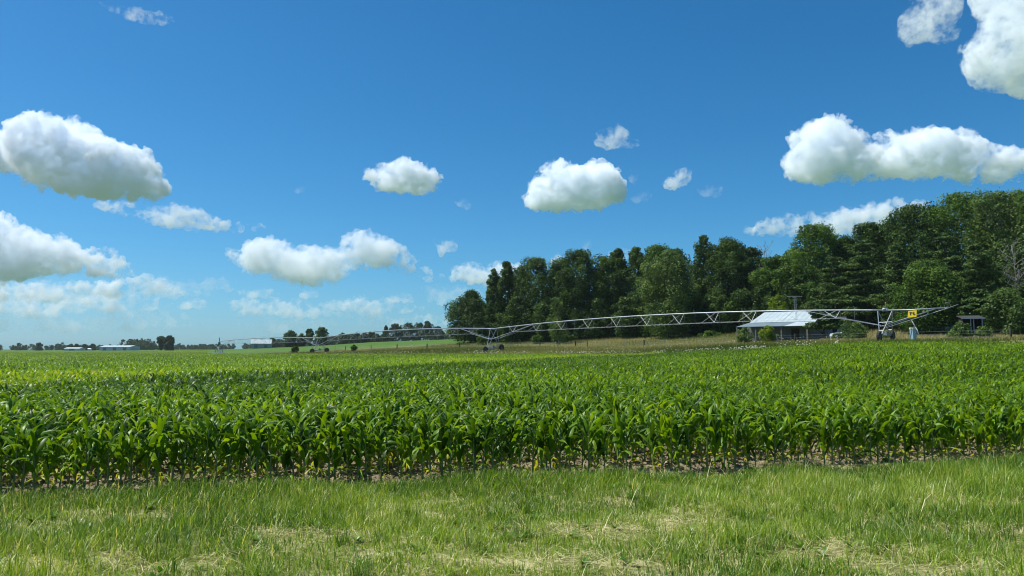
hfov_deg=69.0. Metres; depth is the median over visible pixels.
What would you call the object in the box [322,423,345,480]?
corn plant
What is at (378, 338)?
tree
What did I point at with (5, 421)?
corn plant
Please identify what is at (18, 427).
corn plant
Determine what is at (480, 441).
corn plant
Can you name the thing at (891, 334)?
irrigation machine
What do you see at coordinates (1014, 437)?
corn plant
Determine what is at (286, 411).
corn plant
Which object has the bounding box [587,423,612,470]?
corn plant
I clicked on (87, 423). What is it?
corn plant
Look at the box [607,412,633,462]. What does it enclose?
corn plant
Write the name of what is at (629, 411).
corn plant
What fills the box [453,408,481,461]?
corn plant
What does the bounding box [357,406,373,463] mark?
corn plant
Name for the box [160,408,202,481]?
corn plant
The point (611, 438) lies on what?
corn plant
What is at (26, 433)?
corn plant
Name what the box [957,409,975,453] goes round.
corn plant
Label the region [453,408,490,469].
corn plant
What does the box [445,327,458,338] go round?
tree
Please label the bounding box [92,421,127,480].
corn plant
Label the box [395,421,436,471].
corn plant
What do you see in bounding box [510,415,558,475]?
corn plant
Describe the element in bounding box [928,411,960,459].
corn plant
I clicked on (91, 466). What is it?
corn plant
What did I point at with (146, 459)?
corn plant
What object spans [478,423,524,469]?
corn plant
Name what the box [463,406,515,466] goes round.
corn plant
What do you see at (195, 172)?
sky
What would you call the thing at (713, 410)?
corn plant
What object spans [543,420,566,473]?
corn plant
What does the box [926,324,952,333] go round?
parked car
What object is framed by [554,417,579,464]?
corn plant
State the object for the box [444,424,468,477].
corn plant
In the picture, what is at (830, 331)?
house
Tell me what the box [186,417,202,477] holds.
corn plant
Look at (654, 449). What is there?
corn plant
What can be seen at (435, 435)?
corn plant
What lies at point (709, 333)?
shrub
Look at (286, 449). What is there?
corn plant
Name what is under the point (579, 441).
corn plant
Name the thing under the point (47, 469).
corn plant
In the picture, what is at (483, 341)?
shrub
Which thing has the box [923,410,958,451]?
corn plant
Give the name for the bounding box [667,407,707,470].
corn plant
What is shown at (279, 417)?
corn plant
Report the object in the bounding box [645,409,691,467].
corn plant
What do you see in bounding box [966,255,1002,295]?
understory tree
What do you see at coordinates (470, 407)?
corn plant
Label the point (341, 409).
corn plant
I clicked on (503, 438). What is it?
corn plant
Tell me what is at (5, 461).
corn plant
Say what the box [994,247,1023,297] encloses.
understory tree
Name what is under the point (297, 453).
corn plant
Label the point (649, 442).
corn plant
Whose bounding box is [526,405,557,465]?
corn plant
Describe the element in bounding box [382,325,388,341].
tree
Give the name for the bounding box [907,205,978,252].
background tree
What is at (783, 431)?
corn plant
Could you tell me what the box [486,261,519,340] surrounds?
broadleaf tree
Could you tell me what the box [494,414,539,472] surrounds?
corn plant
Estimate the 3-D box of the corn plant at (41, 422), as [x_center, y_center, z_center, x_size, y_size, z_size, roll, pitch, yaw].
[-7.115,2.434,11.162,0.246,1.108,0.943,-3,-6,34]
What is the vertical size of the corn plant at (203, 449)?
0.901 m
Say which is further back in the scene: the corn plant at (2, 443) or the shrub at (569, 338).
the shrub at (569, 338)
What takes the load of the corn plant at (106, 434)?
on the field soil
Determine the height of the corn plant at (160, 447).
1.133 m
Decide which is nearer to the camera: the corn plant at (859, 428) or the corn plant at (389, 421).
the corn plant at (389, 421)
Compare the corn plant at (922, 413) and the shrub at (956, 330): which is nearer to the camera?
the corn plant at (922, 413)
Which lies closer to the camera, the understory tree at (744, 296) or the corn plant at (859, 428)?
the corn plant at (859, 428)
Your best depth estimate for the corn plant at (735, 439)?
12.61 m
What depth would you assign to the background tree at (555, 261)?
208.57 m
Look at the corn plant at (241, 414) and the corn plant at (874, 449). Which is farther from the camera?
the corn plant at (874, 449)
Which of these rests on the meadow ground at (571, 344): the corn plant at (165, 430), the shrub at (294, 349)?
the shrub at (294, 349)
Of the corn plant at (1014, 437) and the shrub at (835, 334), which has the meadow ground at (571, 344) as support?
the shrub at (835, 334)
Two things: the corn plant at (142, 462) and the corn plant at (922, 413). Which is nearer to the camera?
the corn plant at (142, 462)
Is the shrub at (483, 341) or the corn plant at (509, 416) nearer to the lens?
the corn plant at (509, 416)
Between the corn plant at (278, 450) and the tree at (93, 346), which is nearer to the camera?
the corn plant at (278, 450)
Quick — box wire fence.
[315,328,1011,350]
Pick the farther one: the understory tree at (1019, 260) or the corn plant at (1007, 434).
the understory tree at (1019, 260)
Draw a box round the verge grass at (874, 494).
[0,448,1023,575]
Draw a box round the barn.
[736,311,827,341]
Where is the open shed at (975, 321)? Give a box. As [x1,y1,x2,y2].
[956,315,984,337]
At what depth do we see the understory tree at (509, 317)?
188.19 m
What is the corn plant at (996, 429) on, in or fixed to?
on the field soil
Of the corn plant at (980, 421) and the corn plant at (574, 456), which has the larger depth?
the corn plant at (980, 421)
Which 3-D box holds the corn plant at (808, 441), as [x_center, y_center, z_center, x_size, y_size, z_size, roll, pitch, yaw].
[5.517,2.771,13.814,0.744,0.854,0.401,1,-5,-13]
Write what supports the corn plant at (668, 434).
on the field soil
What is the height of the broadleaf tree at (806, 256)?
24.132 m
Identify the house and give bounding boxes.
[828,317,846,336]
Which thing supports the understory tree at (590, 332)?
on the meadow ground at (571, 344)
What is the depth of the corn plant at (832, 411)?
13.96 m
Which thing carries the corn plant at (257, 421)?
on the field soil
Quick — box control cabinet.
[909,327,916,339]
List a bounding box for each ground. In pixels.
[0,339,468,353]
[244,327,1023,353]
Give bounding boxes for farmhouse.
[251,339,272,348]
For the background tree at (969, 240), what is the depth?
167.29 m
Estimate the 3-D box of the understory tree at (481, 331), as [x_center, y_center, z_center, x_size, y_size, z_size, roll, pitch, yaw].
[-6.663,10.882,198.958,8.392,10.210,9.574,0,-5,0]
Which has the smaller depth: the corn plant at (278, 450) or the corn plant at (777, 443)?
the corn plant at (278, 450)
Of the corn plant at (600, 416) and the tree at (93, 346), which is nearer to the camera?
the corn plant at (600, 416)
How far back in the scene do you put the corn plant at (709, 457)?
13.29 m
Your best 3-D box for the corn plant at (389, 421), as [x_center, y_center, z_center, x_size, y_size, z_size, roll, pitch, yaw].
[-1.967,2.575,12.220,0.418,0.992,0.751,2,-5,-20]
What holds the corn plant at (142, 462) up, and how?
on the field soil
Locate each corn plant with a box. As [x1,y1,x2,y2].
[0,413,38,474]
[0,414,17,469]
[0,421,11,471]
[0,422,56,491]
[0,431,54,491]
[0,434,32,491]
[2,412,67,478]
[3,423,37,475]
[3,429,20,481]
[4,419,52,492]
[5,409,66,473]
[10,428,42,481]
[26,427,75,481]
[38,415,76,473]
[39,411,86,476]
[39,434,87,490]
[39,437,68,491]
[40,430,69,481]
[41,418,54,472]
[49,428,107,489]
[55,430,97,482]
[57,418,103,474]
[62,419,109,490]
[62,432,74,483]
[69,423,120,487]
[74,411,95,474]
[78,423,101,483]
[79,432,138,488]
[81,429,134,479]
[90,420,117,469]
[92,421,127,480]
[95,412,106,471]
[102,412,138,467]
[107,429,156,487]
[108,417,134,489]
[109,412,163,479]
[109,413,154,461]
[117,420,141,479]
[122,432,180,487]
[126,425,161,479]
[128,407,150,472]
[130,413,170,469]
[138,416,172,466]
[143,420,198,476]
[145,415,188,488]
[148,414,176,480]
[152,421,198,478]
[152,425,219,483]
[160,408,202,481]
[161,416,219,483]
[168,413,247,484]
[178,429,217,479]
[184,413,238,483]
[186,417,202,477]
[189,420,227,478]
[196,420,215,469]
[198,412,224,467]
[213,419,257,482]
[214,411,280,483]
[215,410,226,467]
[215,421,232,474]
[218,411,276,477]
[218,431,246,475]
[225,411,265,483]
[232,405,278,471]
[232,422,265,470]
[245,416,275,473]
[246,421,277,483]
[247,411,267,471]
[251,419,298,475]
[259,406,281,467]
[260,421,296,478]
[262,414,322,480]
[265,406,299,466]
[267,402,300,458]
[272,428,293,480]
[273,411,316,474]
[274,405,326,469]
[278,420,321,479]
[287,410,329,467]
[287,421,327,473]
[297,432,327,481]
[300,415,355,481]
[304,408,342,467]
[309,404,357,452]
[309,409,352,476]
[314,407,361,472]
[320,405,365,466]
[320,418,336,476]
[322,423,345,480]
[326,406,371,473]
[327,403,366,460]
[336,421,362,480]
[339,414,399,479]
[344,426,372,481]
[348,425,376,469]
[351,408,364,461]
[353,400,401,462]
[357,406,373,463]
[360,404,388,470]
[361,423,396,469]
[363,427,395,481]
[372,412,409,463]
[376,415,407,473]
[377,402,398,461]
[378,414,420,470]
[381,430,418,478]
[392,417,427,479]
[394,411,418,471]
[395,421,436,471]
[401,407,450,467]
[407,412,454,478]
[413,417,441,479]
[417,415,444,462]
[424,403,466,469]
[425,407,458,476]
[429,417,479,475]
[431,416,446,472]
[432,409,456,460]
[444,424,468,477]
[445,408,484,469]
[446,420,464,468]
[451,413,498,472]
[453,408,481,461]
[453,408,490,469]
[458,419,505,472]
[462,409,519,475]
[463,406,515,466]
[465,404,481,462]
[475,417,492,467]
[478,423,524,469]
[481,410,502,459]
[484,420,513,468]
[491,409,528,459]
[491,411,532,468]
[492,421,532,471]
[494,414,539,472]
[502,407,537,458]
[505,416,538,463]
[507,408,531,458]
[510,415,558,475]
[515,407,549,456]
[524,408,554,448]
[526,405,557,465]
[527,419,548,465]
[532,413,580,469]
[534,406,568,464]
[534,410,546,471]
[535,402,577,457]
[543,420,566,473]
[554,414,581,472]
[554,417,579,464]
[561,413,592,465]
[562,411,584,457]
[570,414,612,471]
[571,410,608,465]
[571,417,595,466]
[572,402,591,455]
[577,404,607,450]
[586,411,612,456]
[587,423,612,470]
[589,424,616,470]
[592,408,613,463]
[600,409,632,470]
[601,411,613,455]
[605,418,641,462]
[606,415,650,467]
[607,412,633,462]
[618,410,645,457]
[619,405,641,460]
[624,407,670,461]
[625,411,640,454]
[632,416,666,470]
[639,409,649,453]
[643,418,657,462]
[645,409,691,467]
[646,411,678,468]
[652,415,666,461]
[653,407,690,447]
[657,409,673,463]
[664,396,704,453]
[665,410,695,460]
[665,416,688,469]
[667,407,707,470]
[668,412,697,457]
[678,398,722,460]
[680,409,693,452]
[682,405,733,468]
[691,404,729,463]
[692,415,703,453]
[700,401,731,458]
[703,414,728,467]
[708,407,744,461]
[708,409,736,471]
[719,403,751,470]
[720,405,756,459]
[722,400,738,451]
[725,407,768,457]
[728,410,764,457]
[730,422,763,467]
[737,409,778,457]
[738,421,772,466]
[745,403,779,452]
[752,411,787,454]
[754,413,776,464]
[755,412,809,462]
[755,420,792,463]
[758,405,788,449]
[768,410,781,460]
[773,413,811,464]
[777,426,798,459]
[780,411,810,457]
[785,414,797,459]
[790,408,827,457]
[791,422,815,463]
[792,415,831,456]
[809,407,831,455]
[810,411,856,462]
[811,417,836,464]
[812,404,848,457]
[826,404,862,456]
[826,414,833,458]
[828,416,851,462]
[830,409,863,456]
[835,410,878,463]
[836,409,863,462]
[844,405,880,452]
[849,409,899,463]
[849,417,882,462]
[850,411,893,461]
[855,406,889,455]
[863,413,900,455]
[865,408,902,462]
[871,421,885,452]
[879,402,894,451]
[880,404,910,453]
[882,417,913,459]
[885,413,922,461]
[895,407,927,451]
[897,414,928,453]
[898,417,914,460]
[902,412,929,460]
[906,409,947,460]
[910,407,952,459]
[919,409,933,451]
[920,410,941,451]
[921,406,953,451]
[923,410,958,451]
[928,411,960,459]
[929,417,965,457]
[934,405,973,459]
[943,412,970,453]
[943,415,977,452]
[952,406,968,458]
[957,407,1013,456]
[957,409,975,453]
[964,409,988,448]
[966,412,986,451]
[967,417,991,456]
[973,404,1008,451]
[978,405,1014,450]
[981,406,999,455]
[983,411,1010,456]
[992,403,1023,451]
[993,418,1018,453]
[999,417,1023,453]
[1010,416,1023,452]
[1012,412,1023,448]
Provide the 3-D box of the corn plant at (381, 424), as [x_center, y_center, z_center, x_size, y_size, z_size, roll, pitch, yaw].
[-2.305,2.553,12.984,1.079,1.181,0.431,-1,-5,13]
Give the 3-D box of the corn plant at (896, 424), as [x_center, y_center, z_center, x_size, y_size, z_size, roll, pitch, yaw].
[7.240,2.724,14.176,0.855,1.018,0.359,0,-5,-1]
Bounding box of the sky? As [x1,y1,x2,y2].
[0,0,1023,348]
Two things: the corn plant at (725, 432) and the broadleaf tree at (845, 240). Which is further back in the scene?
the broadleaf tree at (845, 240)
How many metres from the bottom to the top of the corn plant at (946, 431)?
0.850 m
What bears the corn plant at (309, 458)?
on the field soil
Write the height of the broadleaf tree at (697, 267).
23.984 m
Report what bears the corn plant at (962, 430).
on the field soil
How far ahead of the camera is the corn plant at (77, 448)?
10.51 m
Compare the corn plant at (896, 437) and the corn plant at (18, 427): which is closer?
the corn plant at (18, 427)
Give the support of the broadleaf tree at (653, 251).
on the meadow ground at (571, 344)
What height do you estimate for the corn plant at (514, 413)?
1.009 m
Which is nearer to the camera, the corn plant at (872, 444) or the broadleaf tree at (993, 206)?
the corn plant at (872, 444)
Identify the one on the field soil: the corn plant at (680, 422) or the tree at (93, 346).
the corn plant at (680, 422)
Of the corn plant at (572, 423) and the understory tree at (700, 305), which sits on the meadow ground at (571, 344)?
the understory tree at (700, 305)
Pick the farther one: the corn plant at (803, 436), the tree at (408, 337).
the tree at (408, 337)
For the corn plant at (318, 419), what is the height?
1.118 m
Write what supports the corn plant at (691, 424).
on the field soil
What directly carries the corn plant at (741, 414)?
on the field soil
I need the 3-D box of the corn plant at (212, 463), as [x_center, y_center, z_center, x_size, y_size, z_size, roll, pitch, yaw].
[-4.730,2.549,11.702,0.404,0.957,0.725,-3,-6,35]
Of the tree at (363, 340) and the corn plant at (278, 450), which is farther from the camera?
the tree at (363, 340)
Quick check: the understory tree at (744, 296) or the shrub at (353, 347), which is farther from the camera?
the shrub at (353, 347)
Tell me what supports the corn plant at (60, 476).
on the field soil
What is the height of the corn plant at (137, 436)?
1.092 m
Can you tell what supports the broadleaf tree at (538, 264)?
on the meadow ground at (571, 344)
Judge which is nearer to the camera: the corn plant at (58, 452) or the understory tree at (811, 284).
the corn plant at (58, 452)
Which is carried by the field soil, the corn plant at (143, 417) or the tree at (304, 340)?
the corn plant at (143, 417)
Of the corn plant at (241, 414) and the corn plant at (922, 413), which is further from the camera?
the corn plant at (922, 413)
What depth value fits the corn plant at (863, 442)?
13.09 m
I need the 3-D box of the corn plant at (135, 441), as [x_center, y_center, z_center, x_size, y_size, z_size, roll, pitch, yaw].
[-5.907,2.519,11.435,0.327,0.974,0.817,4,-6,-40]
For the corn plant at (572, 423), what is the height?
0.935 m
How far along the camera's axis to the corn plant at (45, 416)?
11.82 m
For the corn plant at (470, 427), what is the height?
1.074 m
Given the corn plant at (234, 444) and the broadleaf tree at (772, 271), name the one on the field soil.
the corn plant at (234, 444)
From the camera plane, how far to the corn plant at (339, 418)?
12.01 m
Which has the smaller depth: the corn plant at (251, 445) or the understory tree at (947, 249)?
the corn plant at (251, 445)
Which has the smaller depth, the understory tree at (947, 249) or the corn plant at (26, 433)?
the corn plant at (26, 433)
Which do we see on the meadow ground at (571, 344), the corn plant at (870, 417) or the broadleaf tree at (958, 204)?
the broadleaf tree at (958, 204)
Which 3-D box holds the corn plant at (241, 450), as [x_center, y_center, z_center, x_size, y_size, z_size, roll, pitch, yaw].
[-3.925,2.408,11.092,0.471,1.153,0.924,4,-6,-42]
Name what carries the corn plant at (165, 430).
on the field soil
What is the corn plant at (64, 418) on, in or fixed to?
on the field soil
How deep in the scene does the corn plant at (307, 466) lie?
11.94 m
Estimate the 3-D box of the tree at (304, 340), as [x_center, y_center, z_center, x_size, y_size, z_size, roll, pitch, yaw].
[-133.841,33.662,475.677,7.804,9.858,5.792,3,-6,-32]
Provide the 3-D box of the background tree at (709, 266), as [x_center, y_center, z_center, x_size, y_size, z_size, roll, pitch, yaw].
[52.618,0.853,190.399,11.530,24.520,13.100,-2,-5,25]
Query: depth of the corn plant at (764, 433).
12.71 m
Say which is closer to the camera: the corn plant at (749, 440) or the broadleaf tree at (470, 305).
the corn plant at (749, 440)
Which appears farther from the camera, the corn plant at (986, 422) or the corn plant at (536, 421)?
the corn plant at (986, 422)
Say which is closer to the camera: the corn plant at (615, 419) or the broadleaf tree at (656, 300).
the corn plant at (615, 419)
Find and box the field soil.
[2,351,1023,494]
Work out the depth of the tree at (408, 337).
562.04 m
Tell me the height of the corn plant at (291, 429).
1.119 m
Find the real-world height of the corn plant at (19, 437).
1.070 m
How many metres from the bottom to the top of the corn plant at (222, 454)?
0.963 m
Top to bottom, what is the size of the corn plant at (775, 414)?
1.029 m
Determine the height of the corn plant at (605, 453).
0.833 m
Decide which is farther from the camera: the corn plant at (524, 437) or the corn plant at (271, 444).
the corn plant at (524, 437)
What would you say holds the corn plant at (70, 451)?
on the field soil
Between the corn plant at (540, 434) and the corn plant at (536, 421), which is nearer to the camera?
the corn plant at (540, 434)
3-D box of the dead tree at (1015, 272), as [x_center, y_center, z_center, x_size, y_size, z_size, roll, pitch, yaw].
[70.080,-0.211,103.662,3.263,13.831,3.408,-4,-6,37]
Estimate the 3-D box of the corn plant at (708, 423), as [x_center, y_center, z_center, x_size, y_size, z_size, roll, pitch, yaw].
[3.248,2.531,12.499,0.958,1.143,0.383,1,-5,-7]
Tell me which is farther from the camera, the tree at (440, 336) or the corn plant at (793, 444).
the tree at (440, 336)
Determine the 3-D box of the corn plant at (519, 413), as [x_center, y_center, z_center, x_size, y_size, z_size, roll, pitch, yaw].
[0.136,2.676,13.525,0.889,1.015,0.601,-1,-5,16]
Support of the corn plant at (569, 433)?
on the field soil
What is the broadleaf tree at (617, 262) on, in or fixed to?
on the meadow ground at (571, 344)
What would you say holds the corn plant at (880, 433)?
on the field soil
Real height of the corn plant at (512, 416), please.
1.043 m
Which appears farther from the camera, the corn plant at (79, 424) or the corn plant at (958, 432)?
the corn plant at (958, 432)
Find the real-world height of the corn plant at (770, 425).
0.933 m
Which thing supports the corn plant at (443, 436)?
on the field soil
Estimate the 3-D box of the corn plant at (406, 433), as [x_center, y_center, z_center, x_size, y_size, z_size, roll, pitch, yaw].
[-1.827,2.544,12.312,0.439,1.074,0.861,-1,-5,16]
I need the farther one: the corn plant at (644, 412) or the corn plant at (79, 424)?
the corn plant at (644, 412)
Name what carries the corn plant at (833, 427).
on the field soil
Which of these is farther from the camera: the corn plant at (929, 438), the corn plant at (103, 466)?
the corn plant at (929, 438)
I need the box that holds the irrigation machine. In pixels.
[215,302,957,353]
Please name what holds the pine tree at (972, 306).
on the meadow ground at (571, 344)
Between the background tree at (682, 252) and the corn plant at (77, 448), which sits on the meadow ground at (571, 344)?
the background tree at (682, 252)
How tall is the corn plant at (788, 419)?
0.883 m
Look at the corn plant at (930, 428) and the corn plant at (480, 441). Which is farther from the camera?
the corn plant at (930, 428)
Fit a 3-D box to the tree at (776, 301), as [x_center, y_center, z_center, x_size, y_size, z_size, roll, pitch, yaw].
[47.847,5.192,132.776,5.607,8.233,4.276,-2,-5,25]
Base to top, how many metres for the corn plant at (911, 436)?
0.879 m
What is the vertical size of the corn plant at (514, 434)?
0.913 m
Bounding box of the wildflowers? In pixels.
[325,335,838,354]
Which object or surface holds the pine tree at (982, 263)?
on the meadow ground at (571, 344)
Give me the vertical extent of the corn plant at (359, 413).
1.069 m
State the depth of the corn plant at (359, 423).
11.37 m
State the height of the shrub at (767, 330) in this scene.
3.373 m
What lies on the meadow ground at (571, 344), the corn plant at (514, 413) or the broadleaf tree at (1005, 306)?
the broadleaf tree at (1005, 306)
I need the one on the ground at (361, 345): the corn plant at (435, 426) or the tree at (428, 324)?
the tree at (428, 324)
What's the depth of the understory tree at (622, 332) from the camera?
175.12 m
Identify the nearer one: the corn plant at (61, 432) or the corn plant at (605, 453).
the corn plant at (61, 432)
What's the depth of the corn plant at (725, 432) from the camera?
12.55 m
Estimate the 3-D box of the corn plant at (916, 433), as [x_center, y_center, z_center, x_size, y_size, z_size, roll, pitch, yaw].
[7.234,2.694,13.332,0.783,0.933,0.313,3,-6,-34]
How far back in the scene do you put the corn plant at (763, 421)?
14.38 m
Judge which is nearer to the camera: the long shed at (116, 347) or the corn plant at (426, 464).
the corn plant at (426, 464)
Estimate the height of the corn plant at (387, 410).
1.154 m
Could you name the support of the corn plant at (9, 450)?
on the field soil
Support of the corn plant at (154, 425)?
on the field soil
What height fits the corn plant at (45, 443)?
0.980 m
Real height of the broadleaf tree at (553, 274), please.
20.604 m
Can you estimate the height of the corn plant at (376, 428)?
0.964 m
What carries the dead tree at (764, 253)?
on the meadow ground at (571, 344)
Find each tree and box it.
[35,343,42,350]
[87,344,95,349]
[156,336,163,349]
[163,335,174,349]
[282,330,302,346]
[298,333,307,346]
[305,328,314,345]
[314,327,330,345]
[359,333,369,342]
[373,333,381,341]
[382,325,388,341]
[388,323,402,341]
[396,323,414,340]
[411,322,423,340]
[419,321,433,339]
[431,326,446,339]
[443,289,486,343]
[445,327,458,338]
[472,310,499,342]
[482,268,501,342]
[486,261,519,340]
[495,296,533,342]
[503,266,541,335]
[506,256,552,339]
[531,296,568,341]
[541,263,574,335]
[546,258,586,336]
[546,297,570,343]
[556,248,602,338]
[571,296,619,340]
[587,256,619,331]
[592,253,634,298]
[602,248,630,329]
[610,296,645,338]
[620,246,646,328]
[626,286,655,336]
[632,249,704,339]
[635,242,682,333]
[669,247,694,331]
[674,290,706,334]
[687,235,726,306]
[699,290,739,333]
[702,236,754,324]
[702,245,738,330]
[717,288,764,333]
[729,246,763,322]
[747,254,794,309]
[749,280,780,317]
[757,241,772,267]
[767,295,791,311]
[778,221,847,305]
[780,275,811,311]
[798,256,872,321]
[802,299,847,337]
[806,273,845,315]
[825,234,866,297]
[829,240,894,327]
[844,221,900,325]
[859,242,921,330]
[859,263,909,328]
[874,222,916,264]
[875,201,961,300]
[882,256,970,334]
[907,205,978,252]
[911,190,1003,268]
[921,232,976,320]
[921,248,967,288]
[947,198,1009,270]
[949,243,1003,312]
[957,289,990,315]
[958,187,1023,287]
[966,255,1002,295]
[978,287,1023,334]
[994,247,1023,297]
[999,188,1023,240]
[999,194,1023,286]
[1001,238,1023,288]
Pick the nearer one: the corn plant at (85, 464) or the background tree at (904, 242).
the corn plant at (85, 464)
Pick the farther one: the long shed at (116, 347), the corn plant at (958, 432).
the long shed at (116, 347)
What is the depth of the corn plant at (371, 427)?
12.07 m
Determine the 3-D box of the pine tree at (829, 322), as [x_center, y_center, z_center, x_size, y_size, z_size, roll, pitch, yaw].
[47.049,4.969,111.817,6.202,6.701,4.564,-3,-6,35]
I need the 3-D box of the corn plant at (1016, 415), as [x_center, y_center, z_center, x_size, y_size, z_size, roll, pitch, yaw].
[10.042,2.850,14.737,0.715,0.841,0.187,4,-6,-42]
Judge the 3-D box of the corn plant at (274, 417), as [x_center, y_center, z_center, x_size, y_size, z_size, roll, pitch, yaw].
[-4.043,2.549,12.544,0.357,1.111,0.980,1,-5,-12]
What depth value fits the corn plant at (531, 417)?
13.43 m
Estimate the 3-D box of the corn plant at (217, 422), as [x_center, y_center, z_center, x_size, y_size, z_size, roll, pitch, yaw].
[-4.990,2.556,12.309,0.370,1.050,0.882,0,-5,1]
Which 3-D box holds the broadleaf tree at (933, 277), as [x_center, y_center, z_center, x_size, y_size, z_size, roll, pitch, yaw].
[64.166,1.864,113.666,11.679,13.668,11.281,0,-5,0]
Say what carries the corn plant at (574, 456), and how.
on the field soil
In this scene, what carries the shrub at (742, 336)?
on the meadow ground at (571, 344)
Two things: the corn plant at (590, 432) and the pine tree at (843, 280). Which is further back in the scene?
the pine tree at (843, 280)
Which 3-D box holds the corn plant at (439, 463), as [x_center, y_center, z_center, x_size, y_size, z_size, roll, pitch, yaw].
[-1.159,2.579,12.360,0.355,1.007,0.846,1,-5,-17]
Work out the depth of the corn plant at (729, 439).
14.22 m
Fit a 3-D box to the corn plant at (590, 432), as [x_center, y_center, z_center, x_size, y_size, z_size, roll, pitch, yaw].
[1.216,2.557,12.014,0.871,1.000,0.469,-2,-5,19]
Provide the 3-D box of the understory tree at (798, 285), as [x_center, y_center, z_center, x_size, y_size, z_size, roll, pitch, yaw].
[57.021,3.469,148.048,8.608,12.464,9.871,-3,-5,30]
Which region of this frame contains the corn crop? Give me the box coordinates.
[0,339,1023,470]
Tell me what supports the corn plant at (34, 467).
on the field soil
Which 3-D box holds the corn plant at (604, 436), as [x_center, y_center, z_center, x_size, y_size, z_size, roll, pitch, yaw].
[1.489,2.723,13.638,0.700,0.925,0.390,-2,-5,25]
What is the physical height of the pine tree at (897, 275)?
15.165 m
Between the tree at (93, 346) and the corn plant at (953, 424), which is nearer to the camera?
the corn plant at (953, 424)
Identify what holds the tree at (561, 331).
on the meadow ground at (571, 344)
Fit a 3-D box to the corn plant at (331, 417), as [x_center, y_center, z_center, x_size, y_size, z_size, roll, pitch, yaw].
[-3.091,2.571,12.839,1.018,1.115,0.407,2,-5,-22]
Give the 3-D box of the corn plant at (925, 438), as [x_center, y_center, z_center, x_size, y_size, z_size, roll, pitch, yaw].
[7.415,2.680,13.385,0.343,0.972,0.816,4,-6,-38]
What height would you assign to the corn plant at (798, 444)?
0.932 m
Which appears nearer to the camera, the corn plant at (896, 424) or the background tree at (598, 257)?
the corn plant at (896, 424)
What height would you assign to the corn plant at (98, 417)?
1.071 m
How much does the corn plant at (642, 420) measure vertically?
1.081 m
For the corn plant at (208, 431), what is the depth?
10.89 m
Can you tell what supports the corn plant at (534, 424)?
on the field soil
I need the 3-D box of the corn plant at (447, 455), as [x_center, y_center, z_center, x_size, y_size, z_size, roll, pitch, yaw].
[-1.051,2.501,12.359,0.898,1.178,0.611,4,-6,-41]
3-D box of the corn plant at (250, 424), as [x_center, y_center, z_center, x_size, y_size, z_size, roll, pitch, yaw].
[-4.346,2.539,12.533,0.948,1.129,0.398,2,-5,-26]
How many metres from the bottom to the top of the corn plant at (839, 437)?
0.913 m
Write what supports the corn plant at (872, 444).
on the field soil
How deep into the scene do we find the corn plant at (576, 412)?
13.63 m
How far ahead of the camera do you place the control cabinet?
90.64 m
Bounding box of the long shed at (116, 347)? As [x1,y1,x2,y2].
[100,345,139,350]
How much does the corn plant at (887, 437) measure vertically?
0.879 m
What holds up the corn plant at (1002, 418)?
on the field soil
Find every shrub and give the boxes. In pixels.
[289,346,298,352]
[350,344,357,350]
[475,334,489,344]
[531,335,544,343]
[563,334,574,341]
[697,330,721,337]
[736,327,753,342]
[758,325,778,341]
[831,333,843,338]
[839,321,868,338]
[946,321,972,337]
[974,326,993,336]
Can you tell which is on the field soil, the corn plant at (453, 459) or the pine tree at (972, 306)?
the corn plant at (453, 459)
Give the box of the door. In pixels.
[791,328,798,340]
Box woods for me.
[0,331,464,349]
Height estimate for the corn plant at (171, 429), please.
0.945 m
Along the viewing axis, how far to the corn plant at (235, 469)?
11.69 m
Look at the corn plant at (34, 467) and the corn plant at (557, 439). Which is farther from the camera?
the corn plant at (557, 439)
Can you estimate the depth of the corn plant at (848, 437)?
13.94 m
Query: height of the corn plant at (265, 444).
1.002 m
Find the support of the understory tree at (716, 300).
on the meadow ground at (571, 344)
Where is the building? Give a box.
[64,347,85,350]
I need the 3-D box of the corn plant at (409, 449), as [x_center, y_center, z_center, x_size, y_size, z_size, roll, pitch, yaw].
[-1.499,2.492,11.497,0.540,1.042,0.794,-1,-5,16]
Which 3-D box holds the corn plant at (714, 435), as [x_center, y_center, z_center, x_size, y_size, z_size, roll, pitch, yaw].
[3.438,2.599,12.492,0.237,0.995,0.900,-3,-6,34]
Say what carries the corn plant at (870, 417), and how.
on the field soil
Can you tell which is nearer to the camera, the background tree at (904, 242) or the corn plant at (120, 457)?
the corn plant at (120, 457)
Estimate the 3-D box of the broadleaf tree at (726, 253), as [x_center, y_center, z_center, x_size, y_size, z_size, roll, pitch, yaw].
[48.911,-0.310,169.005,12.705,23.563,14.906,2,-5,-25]
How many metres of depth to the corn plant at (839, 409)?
13.82 m
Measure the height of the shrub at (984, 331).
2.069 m
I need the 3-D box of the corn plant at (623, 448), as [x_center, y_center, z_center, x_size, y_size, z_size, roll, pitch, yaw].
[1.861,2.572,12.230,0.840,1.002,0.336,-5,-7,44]

